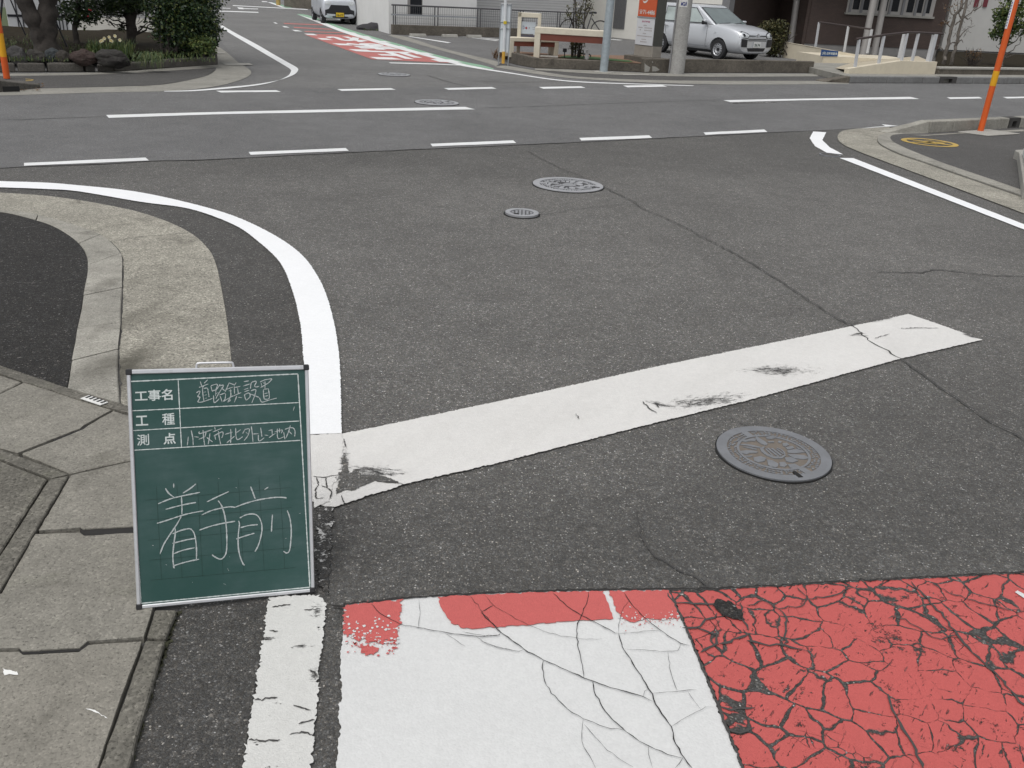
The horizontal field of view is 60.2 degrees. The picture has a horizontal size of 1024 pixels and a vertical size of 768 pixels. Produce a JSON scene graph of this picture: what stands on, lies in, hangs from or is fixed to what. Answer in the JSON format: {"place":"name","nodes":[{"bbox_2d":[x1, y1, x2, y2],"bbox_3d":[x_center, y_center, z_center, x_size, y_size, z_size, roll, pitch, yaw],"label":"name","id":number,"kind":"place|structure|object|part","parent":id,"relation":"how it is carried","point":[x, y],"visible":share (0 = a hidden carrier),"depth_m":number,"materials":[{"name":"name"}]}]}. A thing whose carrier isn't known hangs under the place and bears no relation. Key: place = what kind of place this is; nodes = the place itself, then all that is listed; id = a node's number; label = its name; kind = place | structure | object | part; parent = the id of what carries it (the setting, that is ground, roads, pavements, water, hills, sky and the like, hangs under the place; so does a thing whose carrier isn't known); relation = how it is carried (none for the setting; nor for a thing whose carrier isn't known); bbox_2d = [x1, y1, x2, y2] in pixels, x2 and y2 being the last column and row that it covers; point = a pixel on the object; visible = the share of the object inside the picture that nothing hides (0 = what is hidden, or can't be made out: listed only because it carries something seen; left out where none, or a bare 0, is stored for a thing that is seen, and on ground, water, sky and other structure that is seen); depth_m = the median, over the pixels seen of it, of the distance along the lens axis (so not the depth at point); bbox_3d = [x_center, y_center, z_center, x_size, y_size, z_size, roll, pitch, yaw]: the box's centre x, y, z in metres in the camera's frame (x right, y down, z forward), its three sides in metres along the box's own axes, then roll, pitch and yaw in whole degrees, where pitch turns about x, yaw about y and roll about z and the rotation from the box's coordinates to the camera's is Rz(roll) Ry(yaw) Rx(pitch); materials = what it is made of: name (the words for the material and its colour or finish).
{"place":"outdoors","nodes":[
{"label":"outdoors","id":0,"kind":"place"},
{"bbox_2d":[0,0,2,21],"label":"stake","id":1,"kind":"object","parent":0,"point":[1,7],"visible":0.61,"depth_m":18.43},
{"bbox_2d":[0,212,87,387],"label":"pavement","id":2,"kind":"structure","parent":0,"point":[43,270],"depth_m":4.70,"materials":[{"name":"grey asphalt"}]},
{"bbox_2d":[2,26,190,54],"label":"planting soil","id":3,"kind":"structure","parent":0,"point":[144,42],"depth_m":18.11,"materials":[{"name":"brown soil"}]},
{"bbox_2d":[10,0,25,34],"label":"stake","id":4,"kind":"object","parent":3,"relation":"on","point":[17,17],"visible":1,"depth_m":17.01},
{"bbox_2d":[15,0,62,52],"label":"tree","id":5,"kind":"object","parent":3,"relation":"on","point":[40,22],"visible":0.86,"depth_m":14.87,"materials":[{"name":"brown plant"}]},
{"bbox_2d":[56,20,67,46],"bbox_3d":[-7.829,-6.245,15.205,0.218,0.833,0.025,-8,27,-24],"label":"stake","id":6,"kind":"object","parent":3,"relation":"on","point":[61,33],"visible":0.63,"depth_m":15.29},
{"bbox_2d":[56,0,107,43],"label":"tree","id":7,"kind":"object","parent":3,"relation":"on","point":[76,12],"visible":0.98,"depth_m":16.48,"materials":[{"name":"green plant"}]},
{"bbox_2d":[6,36,214,61],"bbox_3d":[-7.375,-6.208,16.246,3.634,0.088,5.381,-9,27,-26],"label":"ground cover","id":8,"kind":"object","parent":3,"relation":"on","point":[166,53],"visible":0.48,"depth_m":15.16,"materials":[{"name":"green plant"}]},
{"bbox_2d":[187,35,217,56],"bbox_3d":[-5.513,-6.047,15.765,0.524,0.393,0.507,3,24,0],"label":"bush","id":9,"kind":"object","parent":8,"relation":"on","point":[202,49],"visible":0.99,"depth_m":15.74,"materials":[{"name":"green plant"}]},
{"bbox_2d":[85,35,137,56],"bbox_3d":[-6.966,-5.915,15.344,0.951,0.338,1.315,-6,26,-19],"label":"daffodil clump","id":10,"kind":"object","parent":3,"relation":"on","point":[120,45],"visible":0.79,"depth_m":15.13,"materials":[{"name":"green plant"}]},
{"bbox_2d":[92,0,154,45],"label":"pine tree","id":11,"kind":"object","parent":3,"relation":"on","point":[130,12],"visible":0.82,"depth_m":17.04,"materials":[{"name":"green plant"}]},
{"bbox_2d":[137,0,229,54],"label":"bush","id":12,"kind":"object","parent":3,"relation":"on","point":[177,24],"visible":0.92,"depth_m":15.94,"materials":[{"name":"green plant"}]},
{"bbox_2d":[164,0,693,91],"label":"street","id":13,"kind":"structure","parent":0,"point":[281,46],"depth_m":19.17,"materials":[{"name":"grey asphalt"}]},
{"bbox_2d":[378,73,409,76],"bbox_3d":[-2.208,-5.804,16.566,0.612,0.012,0.616,-5,26,-18],"label":"manhole cover","id":14,"kind":"object","parent":13,"relation":"on","point":[395,74],"visible":1,"depth_m":16.48,"materials":[{"name":"metal"}]},
{"bbox_2d":[0,0,935,94],"bbox_3d":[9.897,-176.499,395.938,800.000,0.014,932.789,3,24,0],"label":"sidewalk","id":15,"kind":"structure","parent":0,"point":[478,51],"depth_m":18.83,"materials":[{"name":"concrete"}]},
{"bbox_2d":[0,16,9,78],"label":"marker pole","id":16,"kind":"object","parent":15,"relation":"on","point":[4,64],"visible":1,"depth_m":12.84,"materials":[{"name":"orange plastic"}]},
{"bbox_2d":[0,79,39,91],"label":"kerb","id":17,"kind":"structure","parent":15,"relation":"on","point":[11,86],"depth_m":11.88,"materials":[{"name":"grey concrete"}]},
{"bbox_2d":[4,0,72,29],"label":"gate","id":18,"kind":"structure","parent":15,"relation":"on","point":[12,18],"depth_m":20.36,"materials":[{"name":"white metal"}]},
{"bbox_2d":[0,51,217,71],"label":"bed border","id":19,"kind":"object","parent":15,"relation":"on","point":[51,67],"visible":0.69,"depth_m":14.54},
{"bbox_2d":[6,45,27,66],"bbox_3d":[-7.803,-5.169,13.928,0.312,0.320,0.199,3,24,0],"label":"rock","id":20,"kind":"object","parent":19,"relation":"on","point":[15,51],"visible":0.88,"depth_m":13.85,"materials":[{"name":"stone"}]},
{"bbox_2d":[26,49,46,62],"bbox_3d":[-7.587,-5.204,14.060,0.351,0.242,0.224,3,24,0],"label":"rock","id":21,"kind":"object","parent":19,"relation":"on","point":[35,53],"visible":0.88,"depth_m":13.98,"materials":[{"name":"stone"}]},
{"bbox_2d":[44,48,57,61],"bbox_3d":[-7.507,-5.360,14.415,0.258,0.244,0.158,3,24,0],"label":"rock","id":22,"kind":"object","parent":19,"relation":"on","point":[51,52],"visible":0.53,"depth_m":14.36,"materials":[{"name":"stone"}]},
{"bbox_2d":[55,50,71,62],"bbox_3d":[-7.251,-5.285,14.281,0.259,0.228,0.163,3,24,0],"label":"rock","id":23,"kind":"object","parent":19,"relation":"on","point":[61,53],"visible":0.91,"depth_m":14.23,"materials":[{"name":"stone"}]},
{"bbox_2d":[69,49,96,65],"bbox_3d":[-6.943,-5.276,14.277,0.457,0.270,0.275,3,24,0],"label":"rock","id":24,"kind":"object","parent":19,"relation":"on","point":[82,57],"visible":1,"depth_m":14.21,"materials":[{"name":"stone"}]},
{"bbox_2d":[95,49,130,68],"bbox_3d":[-6.513,-5.287,14.372,0.574,0.304,0.353,3,24,0],"label":"rock","id":25,"kind":"object","parent":19,"relation":"on","point":[113,58],"visible":1,"depth_m":14.25,"materials":[{"name":"stone"}]},
{"bbox_2d":[131,51,163,70],"bbox_3d":[-6.072,-5.381,14.733,0.599,0.318,0.464,3,24,0],"label":"grass tuft","id":26,"kind":"object","parent":15,"relation":"on","point":[150,56],"visible":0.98,"depth_m":14.67,"materials":[{"name":"green plant"}]},
{"bbox_2d":[223,63,251,64],"bbox_3d":[-5.217,-6.090,16.813,0.524,0.001,0.542,-9,27,-24],"label":"drain lid","id":27,"kind":"object","parent":15,"relation":"on","point":[237,63],"visible":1,"depth_m":16.82,"materials":[{"name":"concrete"}]},
{"bbox_2d":[284,0,310,8],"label":"stone wall","id":28,"kind":"structure","parent":15,"relation":"on","point":[305,4],"depth_m":45.67,"materials":[{"name":"stone"}]},
{"bbox_2d":[311,0,355,23],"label":"parked van","id":29,"kind":"object","parent":15,"relation":"on","point":[341,10],"visible":1,"depth_m":32.55,"materials":[{"name":"grey paint"}]},
{"bbox_2d":[356,22,378,30],"bbox_3d":[-4.711,-12.203,30.130,1.228,0.256,0.563,3,24,0],"label":"stone","id":30,"kind":"object","parent":15,"relation":"on","point":[373,26],"visible":0.54,"depth_m":29.96,"materials":[{"name":"grey stone"}]},
{"bbox_2d":[338,0,476,33],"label":"house","id":31,"kind":"structure","parent":15,"relation":"on","point":[379,12],"depth_m":29.30,"materials":[{"name":"white paint"}]},
{"bbox_2d":[407,0,422,14],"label":"window","id":32,"kind":"structure","parent":31,"relation":"in","point":[410,10],"depth_m":28.76,"materials":[{"name":"black glass"}]},
{"bbox_2d":[409,34,425,36],"bbox_3d":[-2.994,-11.082,28.066,0.571,0.090,0.144,-15,30,-34],"label":"wheel stop","id":33,"kind":"object","parent":15,"relation":"on","point":[417,35],"visible":1,"depth_m":28.00,"materials":[{"name":"concrete"}]},
{"bbox_2d":[441,34,457,36],"bbox_3d":[-2.026,-11.312,28.695,0.563,0.090,0.144,-14,30,-34],"label":"wheel stop","id":34,"kind":"object","parent":15,"relation":"on","point":[449,35],"visible":1,"depth_m":28.63,"materials":[{"name":"concrete"}]},
{"bbox_2d":[466,35,481,37],"bbox_3d":[-1.252,-11.466,29.130,0.546,0.090,0.144,-14,29,-33],"label":"wheel stop","id":35,"kind":"object","parent":15,"relation":"on","point":[473,36],"visible":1,"depth_m":29.06,"materials":[{"name":"concrete"}]},
{"bbox_2d":[391,4,586,36],"bbox_3d":[-0.638,-12.205,29.851,7.292,0.906,0.195,-9,27,-25],"label":"fence","id":36,"kind":"object","parent":15,"relation":"on","point":[434,30],"visible":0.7,"depth_m":29.20,"materials":[{"name":"metal"}]},
{"bbox_2d":[498,0,511,65],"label":"pole","id":37,"kind":"object","parent":15,"relation":"on","point":[505,26],"visible":1,"depth_m":19.39,"materials":[{"name":"metal"}]},
{"bbox_2d":[476,0,572,34],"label":"building","id":38,"kind":"structure","parent":15,"relation":"on","point":[552,5],"depth_m":31.44,"materials":[{"name":"grey paint"}]},
{"bbox_2d":[509,52,640,71],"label":"wall","id":39,"kind":"structure","parent":15,"relation":"on","point":[520,59],"depth_m":19.75,"materials":[{"name":"concrete"}]},
{"bbox_2d":[560,6,603,29],"bbox_3d":[2.326,-11.458,28.097,1.614,1.008,0.529,3,24,0],"label":"bicycle","id":40,"kind":"object","parent":15,"relation":"on","point":[582,23],"visible":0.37,"depth_m":28.11,"materials":[{"name":"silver metal"}]},
{"bbox_2d":[593,0,614,72],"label":"utility pole","id":41,"kind":"object","parent":15,"relation":"on","point":[607,31],"visible":1,"depth_m":19.03,"materials":[{"name":"metal"}]},
{"bbox_2d":[624,54,648,63],"bbox_3d":[3.173,-7.638,20.988,0.442,0.270,1.110,-13,29,-32],"label":"pedestal","id":42,"kind":"object","parent":15,"relation":"on","point":[632,57],"visible":0.16,"depth_m":20.98,"materials":[{"name":"concrete"}]},
{"bbox_2d":[634,0,666,57],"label":"sign tower","id":43,"kind":"structure","parent":42,"relation":"on","point":[650,27],"depth_m":20.49,"materials":[{"name":"metal"}]},
{"bbox_2d":[668,0,692,73],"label":"utility pole","id":44,"kind":"object","parent":15,"relation":"on","point":[680,36],"visible":1,"depth_m":19.60,"materials":[{"name":"concrete"}]},
{"bbox_2d":[661,2,771,58],"bbox_3d":[5.828,-10.565,26.408,1.812,1.412,3.944,-14,29,-33],"label":"parked car","id":45,"kind":"object","parent":15,"relation":"on","point":[719,31],"visible":0.73,"depth_m":25.46,"materials":[{"name":"grey paint"}]},
{"bbox_3d":[4.866,-11.080,26.415,0.107,0.412,0.748,-14,29,-33],"label":"window","id":46,"kind":"part","parent":45,"relation":"part of","materials":[{"name":"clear glass"}]},
{"bbox_3d":[5.389,-10.754,25.758,0.109,0.412,0.886,-14,29,-33],"label":"window","id":47,"kind":"part","parent":45,"relation":"part of","materials":[{"name":"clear glass"}]},
{"bbox_2d":[640,58,813,72],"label":"wall","id":48,"kind":"structure","parent":15,"relation":"on","point":[654,65],"depth_m":21.04,"materials":[{"name":"concrete"}]},
{"bbox_2d":[585,0,948,57],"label":"clinic","id":49,"kind":"structure","parent":15,"relation":"on","point":[803,18],"depth_m":31.79,"materials":[{"name":"brown"}]},
{"bbox_2d":[844,0,935,18],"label":"window","id":50,"kind":"structure","parent":49,"relation":"in","point":[894,8],"depth_m":31.59,"materials":[{"name":"white glass"}]},
{"bbox_2d":[757,18,796,57],"bbox_3d":[8.292,-10.838,27.694,1.326,1.212,0.849,3,24,0],"label":"shrub","id":51,"kind":"object","parent":15,"relation":"on","point":[778,36],"visible":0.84,"depth_m":27.54,"materials":[{"name":"green plant"}]},
{"bbox_2d":[935,0,1023,56],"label":"house","id":52,"kind":"structure","parent":15,"relation":"on","point":[977,37],"depth_m":32.73,"materials":[{"name":"white paint"}]},
{"bbox_2d":[0,127,1023,767],"bbox_3d":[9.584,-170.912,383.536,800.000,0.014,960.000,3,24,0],"label":"ground","id":53,"kind":"structure","parent":0,"point":[552,529],"depth_m":3.43,"materials":[{"name":"grey asphalt"}]},
{"bbox_2d":[0,461,46,554],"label":"cover slab","id":54,"kind":"structure","parent":53,"relation":"on","point":[20,491],"depth_m":2.92,"materials":[{"name":"concrete"}]},
{"bbox_2d":[0,210,122,402],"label":"kerb","id":55,"kind":"structure","parent":53,"relation":"on","point":[94,368],"depth_m":4.46,"materials":[{"name":"concrete"}]},
{"bbox_2d":[19,383,178,756],"bbox_3d":[-1.720,0.303,3.096,1.137,0.016,3.277,-12,29,-31],"label":"gutter bed","id":56,"kind":"object","parent":53,"relation":"on","point":[109,531],"visible":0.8,"depth_m":2.49,"materials":[{"name":"black concrete"}]},
{"bbox_2d":[0,376,20,393],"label":"cover slab","id":57,"kind":"structure","parent":56,"relation":"on","point":[6,384],"depth_m":3.69,"materials":[{"name":"concrete"}]},
{"bbox_2d":[0,476,67,593],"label":"edging block","id":58,"kind":"structure","parent":56,"relation":"on","point":[12,554],"depth_m":2.75,"materials":[{"name":"concrete"}]},
{"bbox_2d":[0,450,68,482],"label":"edging block","id":59,"kind":"structure","parent":56,"relation":"on","point":[32,467],"depth_m":3.08,"materials":[{"name":"concrete"}]},
{"bbox_2d":[0,383,111,456],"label":"cover slab","id":60,"kind":"structure","parent":56,"relation":"on","point":[32,417],"depth_m":3.45,"materials":[{"name":"concrete"}]},
{"bbox_2d":[0,366,127,414],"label":"edging block","id":61,"kind":"structure","parent":56,"relation":"on","point":[112,406],"depth_m":3.66,"materials":[{"name":"concrete"}]},
{"bbox_2d":[80,395,107,405],"bbox_3d":[-1.688,0.066,3.570,0.116,0.004,0.038,15,27,25],"label":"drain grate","id":62,"kind":"object","parent":61,"relation":"on","point":[94,400],"visible":1,"depth_m":3.57,"materials":[{"name":"silver metal"}]},
{"bbox_2d":[0,642,141,767],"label":"cover slab","id":63,"kind":"structure","parent":56,"relation":"on","point":[48,719],"depth_m":2.12,"materials":[{"name":"concrete"}]},
{"bbox_2d":[3,669,17,674],"bbox_3d":[-1.252,0.719,2.198,0.052,0.001,0.019,8,25,10],"label":"bird dropping","id":64,"kind":"object","parent":63,"relation":"on","point":[5,672],"visible":1,"depth_m":2.20,"materials":[{"name":"white"}]},
{"bbox_2d":[22,411,129,476],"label":"cover slab","id":65,"kind":"structure","parent":56,"relation":"on","point":[102,442],"depth_m":3.23,"materials":[{"name":"concrete"}]},
{"bbox_2d":[0,533,154,654],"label":"cover slab","id":66,"kind":"structure","parent":56,"relation":"on","point":[62,591],"depth_m":2.48,"materials":[{"name":"concrete"}]},
{"bbox_2d":[39,462,132,533],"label":"cover slab","id":67,"kind":"structure","parent":56,"relation":"on","point":[100,498],"depth_m":2.91,"materials":[{"name":"concrete"}]},
{"bbox_2d":[100,641,164,767],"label":"edging block","id":68,"kind":"structure","parent":56,"relation":"on","point":[121,746],"depth_m":2.12,"materials":[{"name":"concrete"}]},
{"bbox_2d":[131,610,181,766],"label":"moss","id":69,"kind":"object","parent":56,"relation":"on","point":[164,655],"visible":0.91,"depth_m":2.32,"materials":[{"name":"plant"}]},
{"bbox_2d":[147,610,176,642],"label":"edging block","id":70,"kind":"structure","parent":56,"relation":"on","point":[161,624],"depth_m":2.39,"materials":[{"name":"concrete"}]},
{"bbox_2d":[0,193,231,404],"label":"gutter apron","id":71,"kind":"object","parent":53,"relation":"on","point":[173,313],"visible":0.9,"depth_m":4.96,"materials":[{"name":"concrete"}]},
{"bbox_2d":[125,361,314,609],"bbox_3d":[-0.837,0.244,2.571,0.509,0.653,0.435,-4,25,-16],"label":"chalkboard","id":72,"kind":"object","parent":53,"relation":"on","point":[221,477],"visible":1,"depth_m":2.48,"materials":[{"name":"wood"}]},
{"bbox_2d":[503,208,539,218],"bbox_3d":[0.079,-1.352,6.988,0.292,0.022,0.292,3,24,0],"label":"manhole cover","id":73,"kind":"object","parent":53,"relation":"on","point":[521,213],"visible":1,"depth_m":6.95,"materials":[{"name":"metal"}]},
{"bbox_2d":[532,177,603,192],"bbox_3d":[0.514,-1.829,8.110,0.670,0.012,0.665,17,28,27],"label":"manhole cover","id":74,"kind":"object","parent":53,"relation":"on","point":[566,185],"visible":1,"depth_m":8.08,"materials":[{"name":"metal"}]},
{"bbox_2d":[715,426,832,483],"bbox_3d":[1.039,0.275,3.519,0.459,0.012,0.462,3,24,0],"label":"manhole cover","id":75,"kind":"object","parent":53,"relation":"on","point":[771,454],"visible":1,"depth_m":3.50,"materials":[{"name":"metal"}]},
{"bbox_2d":[838,127,1023,212],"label":"gutter apron","id":76,"kind":"object","parent":53,"relation":"on","point":[863,140],"visible":0.98,"depth_m":9.94,"materials":[{"name":"concrete"}]},
{"bbox_2d":[877,133,1020,196],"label":"kerb","id":77,"kind":"structure","parent":53,"relation":"on","point":[885,141],"depth_m":10.18,"materials":[{"name":"concrete"}]},
{"bbox_2d":[879,116,1023,132],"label":"kerb","id":78,"kind":"structure","parent":53,"relation":"on","point":[941,125],"depth_m":13.04,"materials":[{"name":"concrete"}]},
{"bbox_2d":[0,83,1023,167],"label":"road","id":79,"kind":"structure","parent":0,"point":[77,129],"depth_m":11.81,"materials":[{"name":"grey asphalt"}]},
{"bbox_2d":[414,99,458,105],"bbox_3d":[-1.110,-4.164,13.069,0.669,0.012,0.665,-16,30,-36],"label":"manhole cover","id":80,"kind":"object","parent":79,"relation":"on","point":[433,102],"visible":1,"depth_m":13.03,"materials":[{"name":"metal"}]},
{"bbox_2d":[520,52,640,62],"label":"planting soil","id":81,"kind":"structure","parent":0,"point":[621,57],"depth_m":21.00,"materials":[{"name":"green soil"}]},
{"bbox_2d":[491,48,507,59],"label":"dry grass","id":82,"kind":"structure","parent":81,"relation":"on","point":[495,53],"depth_m":21.49,"materials":[{"name":"brown plant"}]},
{"bbox_2d":[516,12,541,52],"bbox_3d":[0.391,-8.146,20.608,0.544,0.951,0.164,3,24,0],"label":"sign","id":83,"kind":"object","parent":81,"relation":"on","point":[523,27],"visible":0.81,"depth_m":20.50,"materials":[{"name":"beige metal"}]},
{"bbox_2d":[505,36,558,56],"bbox_3d":[0.450,-7.854,20.605,1.249,0.427,0.360,-8,27,-23],"label":"bench","id":84,"kind":"object","parent":81,"relation":"on","point":[553,47],"visible":0.54,"depth_m":20.40,"materials":[{"name":"beige concrete"}]},
{"bbox_2d":[540,55,557,57],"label":"stone slab","id":85,"kind":"structure","parent":81,"relation":"on","point":[548,56],"depth_m":19.85,"materials":[{"name":"concrete"}]},
{"bbox_2d":[533,26,603,57],"bbox_3d":[1.354,-7.670,19.995,1.686,0.687,0.420,5,24,3],"label":"bench","id":86,"kind":"object","parent":81,"relation":"on","point":[568,35],"visible":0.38,"depth_m":19.74,"materials":[{"name":"beige concrete"}]},
{"bbox_2d":[560,55,631,61],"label":"turf","id":87,"kind":"structure","parent":81,"relation":"on","point":[594,58],"depth_m":20.41,"materials":[{"name":"green plant"}]},
{"bbox_2d":[562,0,593,57],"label":"young tree","id":88,"kind":"object","parent":87,"relation":"on","point":[573,49],"visible":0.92,"depth_m":20.16,"materials":[{"name":"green plant"}]},
{"bbox_2d":[583,50,590,59],"bbox_3d":[1.714,-7.524,20.174,0.190,0.210,0.107,3,24,0],"label":"figurine","id":89,"kind":"object","parent":87,"relation":"on","point":[587,56],"visible":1,"depth_m":20.16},
{"bbox_2d":[808,63,1023,81],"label":"pavement","id":90,"kind":"structure","parent":0,"point":[828,70],"depth_m":21.93,"materials":[{"name":"grey concrete"}]},
{"bbox_2d":[782,21,943,73],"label":"ramp","id":91,"kind":"structure","parent":90,"relation":"on","point":[878,64],"depth_m":22.07,"materials":[{"name":"beige paint"}]},
{"bbox_2d":[820,49,837,56],"bbox_3d":[8.787,-9.153,24.444,0.510,0.174,0.026,-1,25,-9],"label":"sign","id":92,"kind":"object","parent":91,"relation":"attached to","point":[828,53],"visible":1,"depth_m":24.44,"materials":[{"name":"blue metal"}]},
{"bbox_2d":[815,76,1023,83],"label":"kerb","id":93,"kind":"structure","parent":90,"relation":"on","point":[924,79],"depth_m":21.13,"materials":[{"name":"concrete"}]},
{"bbox_2d":[935,66,1023,74],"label":"planter wall","id":94,"kind":"structure","parent":90,"relation":"on","point":[979,70],"depth_m":22.95,"materials":[{"name":"concrete"}]},
{"bbox_2d":[890,127,1023,188],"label":"pavement","id":95,"kind":"structure","parent":0,"point":[990,157],"depth_m":11.35,"materials":[{"name":"grey asphalt"}]},
{"bbox_2d":[958,0,1019,135],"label":"marker pole","id":96,"kind":"object","parent":95,"relation":"on","point":[981,130],"visible":1,"depth_m":12.80,"materials":[{"name":"orange plastic"}]},
{"bbox_2d":[1013,150,1023,198],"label":"border wall","id":97,"kind":"structure","parent":95,"relation":"on","point":[1018,156],"depth_m":9.91,"materials":[{"name":"concrete"}]},
{"bbox_2d":[935,51,1023,67],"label":"planting soil","id":98,"kind":"structure","parent":0,"point":[1016,60],"depth_m":28.15,"materials":[{"name":"brown soil"}]},
{"bbox_2d":[937,0,981,64],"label":"bare tree","id":99,"kind":"object","parent":98,"relation":"on","point":[957,40],"visible":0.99,"depth_m":24.40,"materials":[{"name":"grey plant"}]},
{"bbox_2d":[956,48,995,65],"bbox_3d":[13.127,-9.247,24.942,1.144,0.504,0.468,8,25,11],"label":"shrub","id":100,"kind":"object","parent":98,"relation":"on","point":[971,63],"visible":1,"depth_m":24.95,"materials":[{"name":"brown plant"}]},
{"bbox_2d":[988,0,1023,65],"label":"evergreen tree","id":101,"kind":"object","parent":98,"relation":"on","point":[1001,18],"visible":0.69,"depth_m":25.08,"materials":[{"name":"green plant"}]}
]}

